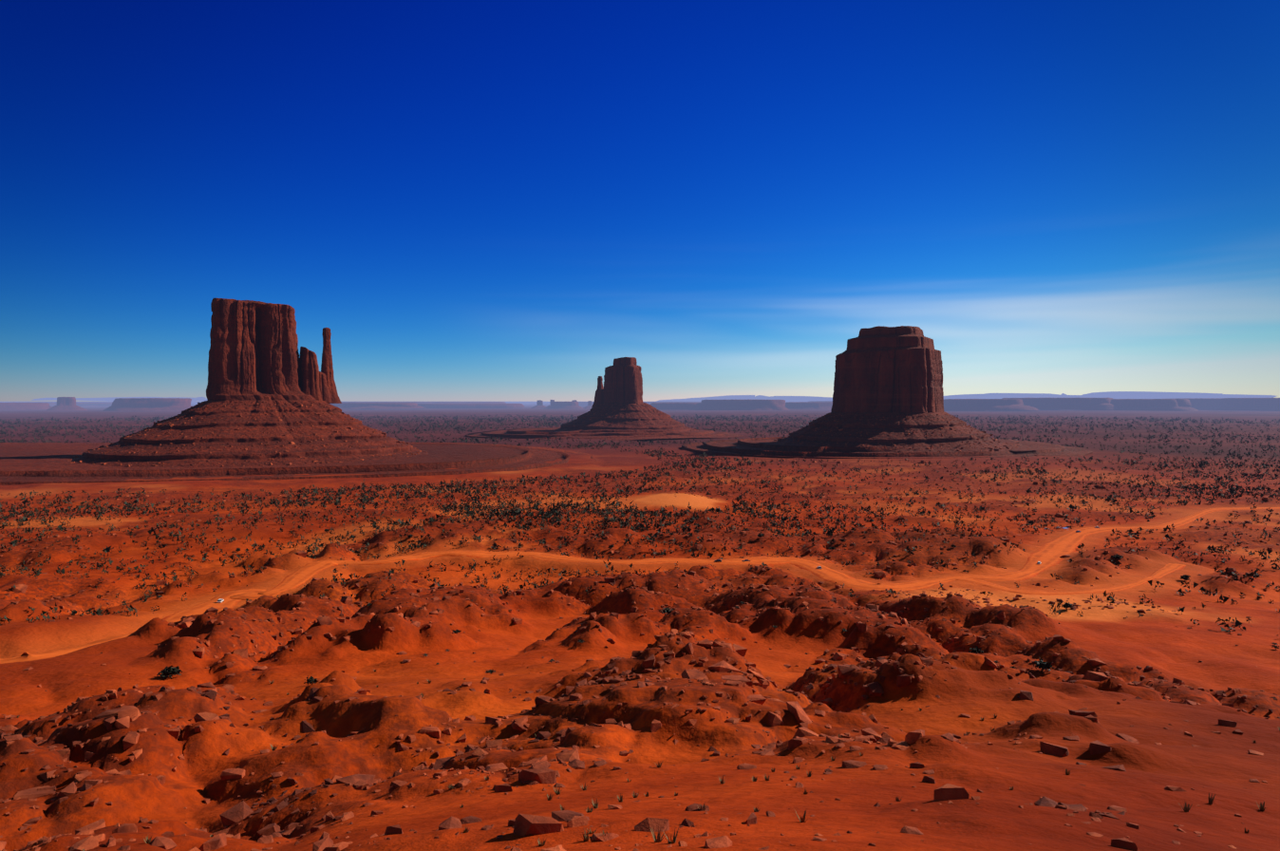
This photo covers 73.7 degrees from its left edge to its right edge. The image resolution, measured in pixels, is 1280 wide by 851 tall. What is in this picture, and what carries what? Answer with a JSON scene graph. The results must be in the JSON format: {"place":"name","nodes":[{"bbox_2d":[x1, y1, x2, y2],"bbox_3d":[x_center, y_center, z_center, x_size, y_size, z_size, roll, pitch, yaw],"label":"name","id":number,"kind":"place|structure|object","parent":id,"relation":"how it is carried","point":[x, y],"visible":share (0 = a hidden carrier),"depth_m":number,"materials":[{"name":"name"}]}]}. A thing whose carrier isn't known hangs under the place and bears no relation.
{"place":"outdoors","nodes":[
{"label":"outdoors","id":0,"kind":"place"},
{"bbox_2d":[0,401,1279,850],"bbox_3d":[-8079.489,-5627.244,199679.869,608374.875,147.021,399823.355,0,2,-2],"label":"desert ground","id":1,"kind":"structure","parent":0,"point":[1223,766],"depth_m":266.14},
{"bbox_2d":[156,665,182,677],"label":"shrub","id":2,"kind":"object","parent":1,"relation":"on","point":[170,670],"visible":1,"depth_m":229.71,"materials":[{"name":"green plant"}]},
{"bbox_2d":[0,442,596,485],"bbox_3d":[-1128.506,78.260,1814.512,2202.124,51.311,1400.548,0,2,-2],"label":"mitten plinth","id":3,"kind":"structure","parent":1,"relation":"on","point":[32,462],"depth_m":1501.07,"materials":[{"name":"stone"}]},
{"bbox_2d":[70,298,428,468],"bbox_3d":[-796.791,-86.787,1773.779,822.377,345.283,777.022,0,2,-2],"label":"butte","id":4,"kind":"object","parent":3,"relation":"on","point":[254,357],"visible":0.94,"depth_m":1700.38,"materials":[{"name":"stone"}]},
{"bbox_2d":[72,401,1017,467],"bbox_3d":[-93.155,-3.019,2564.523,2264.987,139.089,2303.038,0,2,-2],"label":"talus boulders","id":5,"kind":"object","parent":1,"relation":"on","point":[403,442],"visible":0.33,"depth_m":1732.10,"materials":[{"name":"brown stone"}]},
{"bbox_2d":[464,427,742,440],"bbox_3d":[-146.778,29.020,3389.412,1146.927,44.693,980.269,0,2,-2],"label":"mitten plinth","id":6,"kind":"structure","parent":1,"relation":"on","point":[600,434],"depth_m":3108.35,"materials":[{"name":"stone"}]},
{"bbox_2d":[554,357,697,431],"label":"butte","id":7,"kind":"object","parent":6,"relation":"on","point":[623,382],"visible":0.9,"depth_m":3332.19,"materials":[{"name":"stone"}]},
{"bbox_2d":[0,632,1267,850],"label":"rocks","id":8,"kind":"object","parent":1,"relation":"on","point":[539,771],"visible":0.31,"depth_m":91.04,"materials":[{"name":"brown stone"}]},
{"bbox_2d":[0,454,1279,744],"bbox_3d":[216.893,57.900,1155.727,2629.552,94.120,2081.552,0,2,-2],"label":"shrubs","id":9,"kind":"object","parent":1,"relation":"on","point":[847,669],"visible":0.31,"depth_m":307.44,"materials":[{"name":"plant"}]},
{"bbox_2d":[0,413,1279,632],"bbox_3d":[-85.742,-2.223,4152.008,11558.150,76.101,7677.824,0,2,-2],"label":"distant scrub","id":10,"kind":"object","parent":1,"relation":"on","point":[518,510],"visible":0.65,"depth_m":972.20,"materials":[{"name":"green plant"}]},
{"bbox_2d":[16,664,1279,850],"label":"grass tufts","id":11,"kind":"object","parent":1,"relation":"on","point":[800,818],"visible":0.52,"depth_m":64.90,"materials":[{"name":"plant"}]},
{"bbox_2d":[72,545,1279,685],"bbox_3d":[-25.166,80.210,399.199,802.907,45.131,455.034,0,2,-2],"label":"boulders","id":12,"kind":"object","parent":1,"relation":"on","point":[1042,664],"visible":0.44,"depth_m":276.94,"materials":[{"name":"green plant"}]},
{"bbox_2d":[680,436,1092,458],"bbox_3d":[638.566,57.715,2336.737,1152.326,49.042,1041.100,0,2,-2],"label":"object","id":13,"kind":"structure","parent":1,"relation":"on","point":[769,447],"depth_m":2049.05,"materials":[{"name":"stone"}]},
{"bbox_2d":[773,325,1016,455],"bbox_3d":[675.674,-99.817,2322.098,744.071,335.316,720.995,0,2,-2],"label":"butte","id":14,"kind":"object","parent":13,"relation":"on","point":[887,373],"visible":0.94,"depth_m":2197.05,"materials":[{"name":"stone"}]},
{"bbox_2d":[1061,602,1073,609],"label":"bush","id":15,"kind":"object","parent":1,"relation":"on","point":[1066,605],"visible":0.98,"depth_m":390.11,"materials":[{"name":"green plant"}]},
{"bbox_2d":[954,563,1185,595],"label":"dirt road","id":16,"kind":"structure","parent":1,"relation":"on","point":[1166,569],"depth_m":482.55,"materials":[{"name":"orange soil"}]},
{"bbox_2d":[1111,553,1123,559],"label":"shrub","id":17,"kind":"object","parent":1,"relation":"on","point":[1117,555],"visible":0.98,"depth_m":584.00,"materials":[{"name":"green plant"}]},
{"bbox_2d":[1179,574,1190,580],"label":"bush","id":18,"kind":"object","parent":1,"relation":"on","point":[1185,576],"visible":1,"depth_m":521.04,"materials":[{"name":"green plant"}]},
{"bbox_2d":[0,396,1279,411],"bbox_3d":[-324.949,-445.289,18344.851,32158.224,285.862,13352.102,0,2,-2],"label":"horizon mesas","id":19,"kind":"structure","parent":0,"point":[950,404],"depth_m":12826.07,"materials":[{"name":"stone"}]},
{"bbox_2d":[0,507,1279,663],"bbox_3d":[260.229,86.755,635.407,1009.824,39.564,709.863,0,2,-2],"label":"dirt road","id":20,"kind":"structure","parent":0,"point":[1067,543],"depth_m":560.89,"materials":[{"name":"orange soil"}]},
{"bbox_2d":[0,0,1279,401],"label":"sky","id":21,"kind":"structure","parent":0,"point":[476,200],"materials":[{"name":"blue"}]},
{"bbox_2d":[31,391,1276,402],"bbox_3d":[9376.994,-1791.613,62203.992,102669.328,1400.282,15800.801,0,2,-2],"label":"mesas","id":22,"kind":"structure","parent":0,"point":[1138,395],"depth_m":62722.94,"materials":[{"name":"stone"}]}
]}

